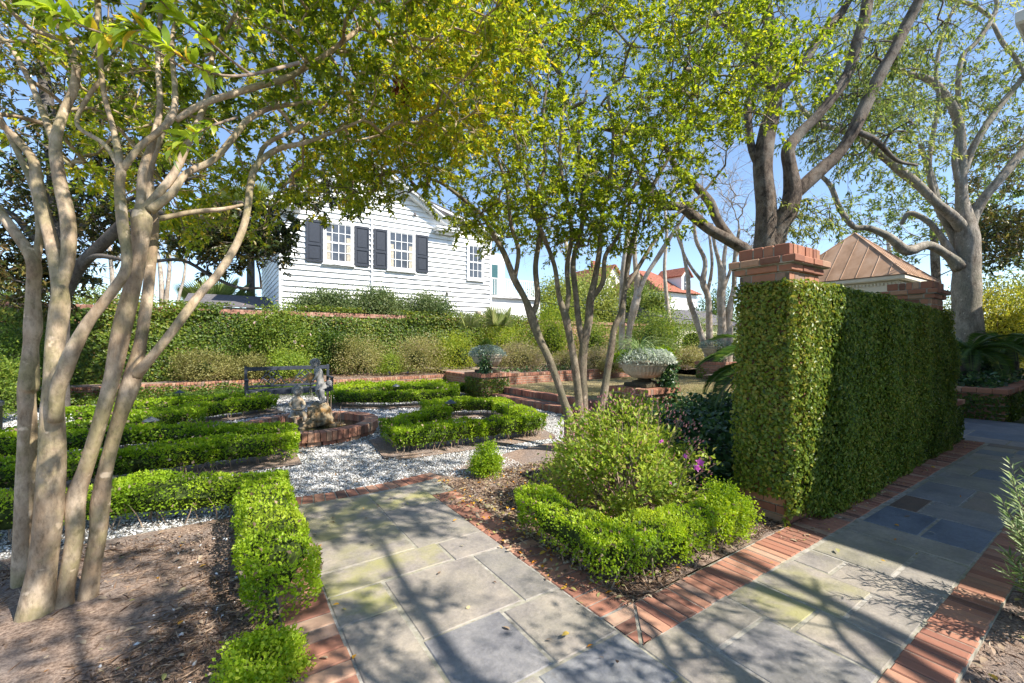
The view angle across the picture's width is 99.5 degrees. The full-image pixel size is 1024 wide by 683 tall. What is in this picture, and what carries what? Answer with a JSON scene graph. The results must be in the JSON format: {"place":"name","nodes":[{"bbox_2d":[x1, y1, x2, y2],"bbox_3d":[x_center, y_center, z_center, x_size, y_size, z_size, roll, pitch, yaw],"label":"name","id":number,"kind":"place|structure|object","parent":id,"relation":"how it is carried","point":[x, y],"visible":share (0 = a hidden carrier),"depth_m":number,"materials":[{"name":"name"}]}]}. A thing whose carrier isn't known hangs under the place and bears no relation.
{"place":"outdoors","nodes":[
{"label":"outdoors","id":0,"kind":"place"},
{"bbox_2d":[40,376,303,387],"bbox_3d":[-12.862,1.184,10.553,14.400,0.077,1.340,0,0,-34],"label":"shrub bed","id":1,"kind":"object","parent":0,"point":[179,381],"visible":0.22,"depth_m":12.67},
{"bbox_2d":[0,315,86,402],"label":"screen shrub","id":2,"kind":"object","parent":1,"relation":"on","point":[13,355],"visible":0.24,"depth_m":9.51,"materials":[{"name":"green plant"}]},
{"bbox_2d":[158,343,242,381],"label":"azalea bush","id":3,"kind":"object","parent":1,"relation":"on","point":[206,366],"visible":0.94,"depth_m":12.66,"materials":[{"name":"green plant"}]},
{"bbox_2d":[221,346,275,379],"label":"azalea bush","id":4,"kind":"object","parent":1,"relation":"on","point":[249,361],"visible":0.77,"depth_m":13.10,"materials":[{"name":"green plant"}]},
{"bbox_2d":[225,295,329,375],"bbox_3d":[-7.653,-0.180,14.580,3.252,2.770,3.207,0,0,0],"label":"camellia","id":5,"kind":"object","parent":1,"relation":"on","point":[284,338],"visible":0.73,"depth_m":14.06,"materials":[{"name":"green plant"}]},
{"bbox_2d":[262,343,316,378],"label":"azalea bush","id":6,"kind":"object","parent":1,"relation":"on","point":[291,359],"visible":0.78,"depth_m":13.41,"materials":[{"name":"green plant"}]},
{"bbox_2d":[0,392,756,682],"bbox_3d":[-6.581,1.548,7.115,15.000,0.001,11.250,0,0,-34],"label":"gravel","id":7,"kind":"structure","parent":0,"point":[200,517],"depth_m":5.20,"materials":[{"name":"gravel"}]},
{"bbox_2d":[0,349,41,417],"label":"screen shrub","id":8,"kind":"object","parent":7,"relation":"on","point":[7,378],"visible":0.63,"depth_m":8.18,"materials":[{"name":"green plant"}]},
{"bbox_2d":[1,453,301,497],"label":"mulch strip","id":9,"kind":"object","parent":7,"relation":"on","point":[243,466],"visible":0.29,"depth_m":5.34,"materials":[{"name":"soil"}]},
{"bbox_2d":[0,427,301,490],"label":"box hedge","id":10,"kind":"object","parent":9,"relation":"on","point":[210,450],"visible":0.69,"depth_m":4.98,"materials":[{"name":"green plant"}]},
{"bbox_2d":[4,380,306,408],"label":"ground ivy","id":11,"kind":"object","parent":7,"relation":"on","point":[92,401],"visible":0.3,"depth_m":11.52,"materials":[{"name":"green plant"}]},
{"bbox_2d":[9,443,306,461],"bbox_3d":[-5.434,1.524,5.782,4.978,0.003,1.403,0,0,-16],"label":"mulch strip","id":12,"kind":"object","parent":7,"relation":"on","point":[278,453],"visible":0.12,"depth_m":6.01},
{"bbox_2d":[0,419,300,457],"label":"box hedge","id":13,"kind":"object","parent":12,"relation":"on","point":[136,433],"visible":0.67,"depth_m":5.99,"materials":[{"name":"green plant"}]},
{"bbox_2d":[0,467,323,626],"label":"box hedge","id":14,"kind":"object","parent":7,"relation":"on","point":[277,547],"visible":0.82,"depth_m":3.21,"materials":[{"name":"green plant"}]},
{"bbox_2d":[189,407,282,423],"bbox_3d":[-6.489,1.527,8.653,2.224,0.018,3.408,0,0,28],"label":"mulch strip","id":15,"kind":"object","parent":7,"relation":"on","point":[252,414],"visible":0.23,"depth_m":8.89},
{"bbox_2d":[65,390,280,422],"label":"box hedge","id":16,"kind":"object","parent":15,"relation":"on","point":[219,404],"visible":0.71,"depth_m":8.66,"materials":[{"name":"green plant"}]},
{"bbox_2d":[163,384,314,396],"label":"ground ivy","id":17,"kind":"object","parent":7,"relation":"on","point":[205,393],"visible":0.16,"depth_m":11.60,"materials":[{"name":"green plant"}]},
{"bbox_2d":[244,364,333,403],"bbox_3d":[-5.293,1.065,10.328,1.860,0.970,0.570,0,0,-34],"label":"garden bench","id":18,"kind":"object","parent":7,"relation":"on","point":[285,390],"visible":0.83,"depth_m":10.34,"materials":[{"name":"black paint"}]},
{"bbox_2d":[243,383,377,447],"bbox_3d":[-3.392,1.197,7.298,2.180,0.956,2.179,0,0,-34],"label":"fountain","id":19,"kind":"object","parent":7,"relation":"on","point":[324,424],"visible":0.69,"depth_m":7.34,"materials":[{"name":"brick"}]},
{"bbox_2d":[288,385,306,424],"bbox_3d":[-3.631,1.061,7.308,0.288,0.645,0.360,0,0,-30],"label":"statue","id":20,"kind":"object","parent":19,"relation":"on","point":[297,401],"visible":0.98,"depth_m":7.33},
{"bbox_2d":[306,358,331,403],"bbox_3d":[-3.352,0.689,7.549,0.460,0.802,0.210,0,0,0],"label":"statue","id":21,"kind":"object","parent":19,"relation":"on","point":[318,377],"visible":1,"depth_m":7.49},
{"bbox_2d":[326,398,429,408],"bbox_3d":[-2.900,1.522,11.262,3.551,0.006,2.808,0,0,-23],"label":"mulch strip","id":22,"kind":"object","parent":7,"relation":"on","point":[334,404],"visible":0.3,"depth_m":10.28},
{"bbox_2d":[328,381,460,406],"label":"box hedge","id":23,"kind":"object","parent":22,"relation":"on","point":[383,393],"visible":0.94,"depth_m":10.35,"materials":[{"name":"green plant"}]},
{"bbox_2d":[367,411,555,459],"bbox_3d":[-0.983,1.531,7.694,3.398,0.010,3.194,0,0,-34],"label":"mulch strip","id":24,"kind":"object","parent":7,"relation":"on","point":[383,448],"visible":0.44,"depth_m":6.48,"materials":[{"name":"soil"}]},
{"bbox_2d":[378,395,548,452],"bbox_3d":[-1.002,1.331,7.669,2.722,0.464,3.244,0,0,-20],"label":"box hedge","id":25,"kind":"object","parent":24,"relation":"on","point":[427,423],"visible":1,"depth_m":6.67,"materials":[{"name":"green plant"}]},
{"bbox_2d":[323,371,441,379],"bbox_3d":[-4.736,1.180,15.187,4.140,0.064,2.700,0,0,-34],"label":"shrub bed","id":26,"kind":"object","parent":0,"point":[402,374],"visible":0.22,"depth_m":15.11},
{"bbox_2d":[310,325,357,374],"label":"screen shrub","id":27,"kind":"object","parent":26,"relation":"on","point":[328,353],"visible":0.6,"depth_m":15.12,"materials":[{"name":"green plant"}]},
{"bbox_2d":[327,328,392,375],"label":"azalea bush","id":28,"kind":"object","parent":26,"relation":"on","point":[361,359],"visible":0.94,"depth_m":14.95,"materials":[{"name":"green plant"}]},
{"bbox_2d":[371,349,408,375],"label":"azalea bush","id":29,"kind":"object","parent":26,"relation":"on","point":[391,367],"visible":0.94,"depth_m":14.85,"materials":[{"name":"green plant"}]},
{"bbox_2d":[381,330,453,374],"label":"azalea bush","id":30,"kind":"object","parent":26,"relation":"on","point":[418,359],"visible":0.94,"depth_m":15.27,"materials":[{"name":"green plant"}]},
{"bbox_2d":[0,0,1023,319],"label":"sky","id":31,"kind":"structure","parent":0,"point":[674,257],"materials":[{"name":"blue"}]},
{"bbox_2d":[13,363,1023,592],"bbox_3d":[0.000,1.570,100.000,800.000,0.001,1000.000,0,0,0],"label":"ground","id":32,"kind":"structure","parent":0,"point":[1021,420],"depth_m":6.67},
{"bbox_2d":[77,198,201,306],"bbox_3d":[-16.403,-3.587,19.009,6.937,6.228,2.929,0,0,0],"label":"crape myrtle","id":33,"kind":"object","parent":32,"relation":"on","point":[164,291],"visible":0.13,"depth_m":18.95,"materials":[{"name":"plant"}]},
{"bbox_2d":[0,516,291,682],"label":"mulch bed","id":34,"kind":"object","parent":32,"relation":"on","point":[57,638],"visible":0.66,"depth_m":2.39,"materials":[{"name":"soil"}]},
{"bbox_2d":[205,617,316,682],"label":"box bush","id":35,"kind":"object","parent":34,"relation":"on","point":[287,639],"visible":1,"depth_m":1.95,"materials":[{"name":"green plant"}]},
{"bbox_2d":[0,0,565,622],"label":"multi stemmed tree","id":36,"kind":"object","parent":34,"relation":"on","point":[46,506],"visible":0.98,"depth_m":2.86,"materials":[{"name":"green plant"}]},
{"bbox_2d":[3,377,305,407],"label":"brick curb","id":37,"kind":"structure","parent":32,"relation":"on","point":[89,389],"depth_m":12.01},
{"bbox_2d":[0,0,395,406],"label":"magnolia tree","id":38,"kind":"object","parent":32,"relation":"on","point":[220,244],"visible":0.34,"depth_m":8.73,"materials":[{"name":"green plant"}]},
{"bbox_2d":[171,275,256,307],"bbox_3d":[-14.176,-0.922,20.882,4.335,4.943,4.260,0,0,23],"label":"fan palm","id":39,"kind":"object","parent":32,"relation":"on","point":[220,289],"visible":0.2,"depth_m":20.32,"materials":[{"name":"green plant"}]},
{"bbox_2d":[184,293,272,310],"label":"outbuilding","id":40,"kind":"structure","parent":32,"relation":"on","point":[238,301],"depth_m":18.14,"materials":[{"name":"white paint"}]},
{"bbox_2d":[200,178,275,295],"bbox_3d":[-13.226,-3.373,21.829,4.192,9.847,4.485,0,0,23],"label":"fan palm","id":41,"kind":"object","parent":32,"relation":"on","point":[250,278],"visible":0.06,"depth_m":21.82,"materials":[{"name":"green plant"}]},
{"bbox_2d":[0,296,645,386],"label":"garden wall","id":42,"kind":"structure","parent":32,"relation":"on","point":[205,327],"depth_m":13.67,"materials":[{"name":"plant"}]},
{"bbox_2d":[281,279,365,315],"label":"round shrub","id":43,"kind":"object","parent":32,"relation":"on","point":[331,298],"visible":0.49,"depth_m":16.27,"materials":[{"name":"green plant"}]},
{"bbox_2d":[346,277,415,325],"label":"round shrub","id":44,"kind":"object","parent":32,"relation":"on","point":[374,300],"visible":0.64,"depth_m":17.05,"materials":[{"name":"green plant"}]},
{"bbox_2d":[324,374,445,384],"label":"brick curb","id":45,"kind":"structure","parent":32,"relation":"on","point":[412,378],"depth_m":14.04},
{"bbox_2d":[261,163,539,319],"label":"white house","id":46,"kind":"structure","parent":32,"relation":"on","point":[412,243],"depth_m":19.41,"materials":[{"name":"paint"}]},
{"bbox_2d":[322,220,354,266],"bbox_3d":[-7.174,-4.050,17.935,1.290,1.820,0.140,0,0,-34],"label":"window","id":47,"kind":"structure","parent":46,"relation":"in","point":[338,242],"depth_m":17.94,"materials":[{"name":"white paint"}]},
{"bbox_2d":[386,229,416,273],"bbox_3d":[-4.954,-4.035,19.425,1.360,1.850,0.140,0,0,-34],"label":"window","id":48,"kind":"structure","parent":46,"relation":"in","point":[400,244],"depth_m":19.41,"materials":[{"name":"white paint"}]},
{"bbox_2d":[466,243,484,281],"bbox_3d":[-1.815,-3.915,21.555,1.010,1.850,0.140,0,0,-34],"label":"window","id":49,"kind":"structure","parent":46,"relation":"in","point":[475,267],"depth_m":21.54,"materials":[{"name":"white paint"}]},
{"bbox_2d":[389,286,461,326],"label":"round shrub","id":50,"kind":"object","parent":32,"relation":"on","point":[434,304],"visible":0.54,"depth_m":18.01,"materials":[{"name":"green plant"}]},
{"bbox_2d":[464,372,510,397],"bbox_3d":[-0.698,1.228,12.031,1.061,0.741,1.031,0,0,-34],"label":"pedestal","id":51,"kind":"object","parent":32,"relation":"on","point":[479,385],"visible":0.82,"depth_m":11.67,"materials":[{"name":"plant"}]},
{"bbox_2d":[472,354,502,372],"bbox_3d":[-0.689,0.603,12.063,0.890,0.515,0.890,0,0,-34],"label":"stone urn","id":52,"kind":"object","parent":51,"relation":"on","point":[495,361],"visible":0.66,"depth_m":11.79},
{"bbox_2d":[468,338,506,374],"bbox_3d":[-0.681,0.410,12.044,1.116,1.053,1.148,0,0,0],"label":"urn planting","id":53,"kind":"object","parent":52,"relation":"in","point":[483,351],"visible":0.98,"depth_m":11.73,"materials":[{"name":"plant"}]},
{"bbox_2d":[0,371,1023,682],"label":"pine straw","id":54,"kind":"object","parent":32,"relation":"on","point":[616,589],"visible":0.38,"depth_m":2.56,"materials":[{"name":"plant"}]},
{"bbox_2d":[491,387,611,420],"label":"brick steps","id":55,"kind":"structure","parent":32,"relation":"on","point":[546,406],"depth_m":10.17,"materials":[{"name":"brick"}]},
{"bbox_2d":[519,266,618,321],"bbox_3d":[3.399,-1.572,27.191,6.160,6.433,6.248,0,0,-35],"label":"leafy shrub tree","id":56,"kind":"object","parent":32,"relation":"on","point":[551,292],"visible":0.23,"depth_m":26.23,"materials":[{"name":"plant"}]},
{"bbox_2d":[565,258,633,322],"bbox_3d":[5.715,-2.148,28.155,6.245,7.465,6.174,0,0,0],"label":"leafy shrub tree","id":57,"kind":"object","parent":32,"relation":"on","point":[611,298],"visible":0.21,"depth_m":27.16,"materials":[{"name":"plant"}]},
{"bbox_2d":[434,441,826,602],"bbox_3d":[0.990,1.523,4.717,2.900,0.069,3.270,0,0,-34],"label":"mulch bed","id":58,"kind":"object","parent":32,"relation":"on","point":[526,455],"visible":0.16,"depth_m":4.04,"materials":[{"name":"soil"}]},
{"bbox_2d":[466,436,505,478],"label":"box bush","id":59,"kind":"object","parent":58,"relation":"on","point":[486,459],"visible":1,"depth_m":4.89,"materials":[{"name":"green plant"}]},
{"bbox_2d":[287,0,853,450],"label":"multi stemmed tree","id":60,"kind":"object","parent":58,"relation":"on","point":[533,204],"visible":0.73,"depth_m":5.56,"materials":[{"name":"green plant"}]},
{"bbox_2d":[526,387,722,523],"bbox_3d":[1.072,1.006,3.964,1.519,1.148,1.479,0,0,-41],"label":"azalea bush","id":61,"kind":"object","parent":58,"relation":"on","point":[593,466],"visible":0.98,"depth_m":3.77,"materials":[{"name":"green plant"}]},
{"bbox_2d":[511,482,744,587],"bbox_3d":[0.867,1.350,3.114,1.750,0.427,1.128,0,0,0],"label":"box hedge","id":62,"kind":"object","parent":58,"relation":"on","point":[613,546],"visible":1,"depth_m":2.92,"materials":[{"name":"green plant"}]},
{"bbox_2d":[632,391,741,500],"bbox_3d":[3.479,1.216,6.601,5.795,0.676,2.860,0,0,-34],"label":"ground ivy","id":63,"kind":"object","parent":58,"relation":"on","point":[714,423],"visible":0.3,"depth_m":5.61,"materials":[{"name":"green plant"}]},
{"bbox_2d":[694,334,739,416],"bbox_3d":[4.200,0.542,6.775,2.468,1.448,2.478,0,0,0],"label":"sago palm","id":64,"kind":"object","parent":63,"relation":"on","point":[721,384],"visible":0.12,"depth_m":6.87,"materials":[{"name":"green plant"}]},
{"bbox_2d":[695,475,765,542],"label":"box bush","id":65,"kind":"object","parent":58,"relation":"on","point":[742,524],"visible":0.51,"depth_m":3.35,"materials":[{"name":"green plant"}]},
{"bbox_2d":[609,384,680,422],"bbox_3d":[2.564,1.237,8.392,1.021,0.738,0.988,0,0,-34],"label":"pedestal","id":66,"kind":"object","parent":32,"relation":"on","point":[661,393],"visible":0.27,"depth_m":8.09,"materials":[{"name":"brick"}]},
{"bbox_2d":[620,359,668,387],"bbox_3d":[2.570,0.613,8.409,0.933,0.515,0.933,0,0,-34],"label":"stone urn","id":67,"kind":"object","parent":66,"relation":"on","point":[643,373],"visible":0.81,"depth_m":8.11,"materials":[{"name":"stone"}]},
{"bbox_2d":[604,333,682,396],"bbox_3d":[2.481,0.438,8.510,1.621,1.237,1.416,0,0,0],"label":"urn planting","id":68,"kind":"object","parent":67,"relation":"in","point":[660,354],"visible":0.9,"depth_m":8.18,"materials":[{"name":"plant"}]},
{"bbox_2d":[274,440,1023,682],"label":"brick path edging","id":69,"kind":"object","parent":32,"relation":"on","point":[964,618],"visible":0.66,"depth_m":2.62,"materials":[{"name":"brick"}]},
{"bbox_2d":[614,267,702,313],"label":"house","id":70,"kind":"structure","parent":32,"relation":"on","point":[676,279],"depth_m":43.41,"materials":[{"name":"white paint"}]},
{"bbox_2d":[636,283,680,338],"bbox_3d":[8.680,-0.893,26.005,3.095,5.080,3.050,0,0,0],"label":"leafy shrub tree","id":71,"kind":"object","parent":32,"relation":"on","point":[659,299],"visible":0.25,"depth_m":25.55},
{"bbox_2d":[613,307,737,356],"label":"grey roofed building","id":72,"kind":"structure","parent":32,"relation":"on","point":[701,315],"depth_m":26.33,"materials":[{"name":"beige paint"}]},
{"bbox_2d":[612,243,961,527],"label":"ivy wall","id":73,"kind":"structure","parent":32,"relation":"on","point":[840,385],"depth_m":3.88,"materials":[{"name":"plant"}]},
{"bbox_2d":[602,0,1003,252],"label":"oak tree","id":74,"kind":"object","parent":32,"relation":"on","point":[773,225],"visible":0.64,"depth_m":7.83,"materials":[{"name":"green plant"}]},
{"bbox_2d":[731,373,1023,421],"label":"raised bed wall","id":75,"kind":"structure","parent":32,"relation":"on","point":[1004,403],"depth_m":8.51,"materials":[{"name":"brick"}]},
{"bbox_2d":[818,232,941,292],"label":"pavilion","id":76,"kind":"structure","parent":32,"relation":"on","point":[857,261],"depth_m":14.45,"materials":[{"name":"beige paint"}]},
{"bbox_2d":[834,144,1023,299],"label":"broadleaf tree","id":77,"kind":"object","parent":32,"relation":"on","point":[935,265],"visible":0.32,"depth_m":23.61,"materials":[{"name":"plant"}]},
{"bbox_2d":[951,399,964,444],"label":"wall","id":78,"kind":"structure","parent":32,"relation":"on","point":[958,434],"depth_m":6.55,"materials":[{"name":"brick"}]},
{"bbox_2d":[942,114,1023,277],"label":"magnolia tree","id":79,"kind":"object","parent":32,"relation":"on","point":[1001,227],"visible":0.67,"depth_m":14.43,"materials":[{"name":"green plant"}]},
{"bbox_2d":[960,575,1023,682],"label":"mulch bed","id":80,"kind":"object","parent":32,"relation":"on","point":[1001,627],"visible":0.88,"depth_m":2.18,"materials":[{"name":"soil"}]},
{"bbox_2d":[0,371,1023,682],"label":"fallen leaves","id":81,"kind":"object","parent":80,"relation":"on","point":[624,583],"visible":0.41,"depth_m":3.19,"materials":[{"name":"brown plant"}]},
{"bbox_2d":[0,462,1023,682],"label":"mulch chips","id":82,"kind":"object","parent":80,"relation":"on","point":[255,618],"visible":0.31,"depth_m":2.98,"materials":[{"name":"brown plant"}]},
{"bbox_2d":[990,456,1023,622],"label":"oleander bush","id":83,"kind":"object","parent":80,"relation":"on","point":[1014,524],"visible":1,"depth_m":2.43,"materials":[{"name":"green plant"}]},
{"bbox_2d":[427,363,695,372],"bbox_3d":[5.115,1.050,19.835,17.400,0.132,5.960,0,0,-34],"label":"shrub bed","id":84,"kind":"object","parent":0,"point":[473,369],"visible":0.06,"depth_m":15.88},
{"bbox_2d":[427,326,479,371],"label":"screen shrub","id":85,"kind":"object","parent":84,"relation":"on","point":[458,355],"visible":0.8,"depth_m":16.02,"materials":[{"name":"green plant"}]},
{"bbox_2d":[481,304,515,366],"bbox_3d":[-0.541,-0.200,17.408,1.430,2.700,1.492,0,0,0],"label":"fan palm","id":86,"kind":"object","parent":84,"relation":"on","point":[497,318],"visible":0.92,"depth_m":17.27,"materials":[{"name":"green plant"}]},
{"bbox_2d":[473,315,532,366],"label":"screen shrub","id":87,"kind":"object","parent":84,"relation":"on","point":[501,339],"visible":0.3,"depth_m":17.78,"materials":[{"name":"green plant"}]},
{"bbox_2d":[487,337,554,370],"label":"azalea bush","id":88,"kind":"object","parent":84,"relation":"on","point":[520,359],"visible":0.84,"depth_m":15.44,"materials":[{"name":"green plant"}]},
{"bbox_2d":[520,296,582,365],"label":"screen shrub","id":89,"kind":"object","parent":84,"relation":"on","point":[552,337],"visible":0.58,"depth_m":17.68,"materials":[{"name":"green plant"}]},
{"bbox_2d":[563,315,618,363],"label":"screen shrub","id":90,"kind":"object","parent":84,"relation":"on","point":[597,337],"visible":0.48,"depth_m":18.27,"materials":[{"name":"green plant"}]},
{"bbox_2d":[605,298,695,361],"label":"screen shrub","id":91,"kind":"object","parent":84,"relation":"on","point":[670,329],"visible":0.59,"depth_m":17.09,"materials":[{"name":"green plant"}]},
{"bbox_2d":[663,309,735,358],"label":"screen shrub","id":92,"kind":"object","parent":84,"relation":"on","point":[694,339],"visible":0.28,"depth_m":20.75,"materials":[{"name":"green plant"}]},
{"bbox_2d":[509,374,734,415],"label":"lawn","id":93,"kind":"structure","parent":0,"point":[595,380],"depth_m":12.27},
{"bbox_2d":[509,368,675,384],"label":"brick curb","id":94,"kind":"structure","parent":93,"relation":"on","point":[531,377],"depth_m":13.33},
{"bbox_2d":[612,140,723,367],"bbox_3d":[4.496,-3.067,13.591,3.793,7.802,2.487,0,0,0],"label":"crape myrtle","id":95,"kind":"object","parent":93,"relation":"on","point":[639,283],"visible":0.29,"depth_m":13.54,"materials":[{"name":"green plant"}]},
{"bbox_2d":[656,131,746,356],"bbox_3d":[6.517,-3.269,15.269,3.683,8.397,3.001,0,0,0],"label":"crape myrtle","id":96,"kind":"object","parent":93,"relation":"on","point":[705,286],"visible":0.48,"depth_m":14.95,"materials":[{"name":"green plant"}]},
{"bbox_2d":[694,361,736,379],"bbox_3d":[6.833,0.997,14.501,1.030,0.659,1.018,0,0,-34],"label":"pedestal","id":97,"kind":"object","parent":93,"relation":"on","point":[704,370],"visible":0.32,"depth_m":14.30,"materials":[{"name":"brick"}]},
{"bbox_2d":[298,418,1023,682],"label":"flagstone path","id":98,"kind":"structure","parent":0,"point":[387,647],"depth_m":2.56,"materials":[{"name":"stone"}]},
{"bbox_2d":[275,422,1023,682],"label":"mortar joints","id":99,"kind":"object","parent":98,"relation":"on","point":[430,487],"visible":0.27,"depth_m":2.54,"materials":[{"name":"concrete"}]},
{"bbox_2d":[681,366,695,369],"bbox_3d":[11.932,1.055,17.124,9.100,0.122,6.140,0,0,-34],"label":"shrub bed","id":100,"kind":"object","parent":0,"point":[683,368],"visible":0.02,"depth_m":17.13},
{"bbox_2d":[671,343,704,368],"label":"azalea bush","id":101,"kind":"object","parent":100,"relation":"on","point":[690,359],"visible":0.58,"depth_m":16.73,"materials":[{"name":"green plant"}]},
{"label":"bed soil","id":102,"kind":"structure","parent":0,"visible":0},
{"bbox_2d":[681,129,754,361],"bbox_3d":[7.499,-3.139,14.650,3.369,8.044,3.044,0,0,0],"label":"crape myrtle","id":103,"kind":"object","parent":102,"relation":"on","point":[724,318],"visible":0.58,"depth_m":14.32,"materials":[{"name":"green plant"}]},
{"bbox_2d":[774,0,1023,382],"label":"oak tree","id":104,"kind":"object","parent":102,"relation":"on","point":[959,250],"visible":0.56,"depth_m":11.09,"materials":[{"name":"green plant"}]},
{"bbox_2d":[943,260,1023,374],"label":"screen shrub","id":105,"kind":"object","parent":102,"relation":"on","point":[1001,318],"visible":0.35,"depth_m":13.99,"materials":[{"name":"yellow plant"}]},
{"bbox_2d":[943,364,1023,387],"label":"ground ivy","id":106,"kind":"object","parent":102,"relation":"on","point":[970,380],"visible":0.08,"depth_m":9.38,"materials":[{"name":"green plant"}]},
{"bbox_2d":[949,333,1023,377],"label":"sago palm","id":107,"kind":"object","parent":106,"relation":"on","point":[972,353],"visible":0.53,"depth_m":9.61,"materials":[{"name":"green plant"}]},
{"bbox_2d":[966,330,1023,374],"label":"sago palm","id":108,"kind":"object","parent":106,"relation":"on","point":[1013,355],"visible":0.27,"depth_m":10.63,"materials":[{"name":"green plant"}]},
{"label":"mulch strip","id":109,"kind":"structure","parent":0,"visible":0},
{"bbox_2d":[0,404,207,437],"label":"box hedge","id":110,"kind":"object","parent":109,"relation":"on","point":[173,416],"visible":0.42,"depth_m":7.21,"materials":[{"name":"green plant"}]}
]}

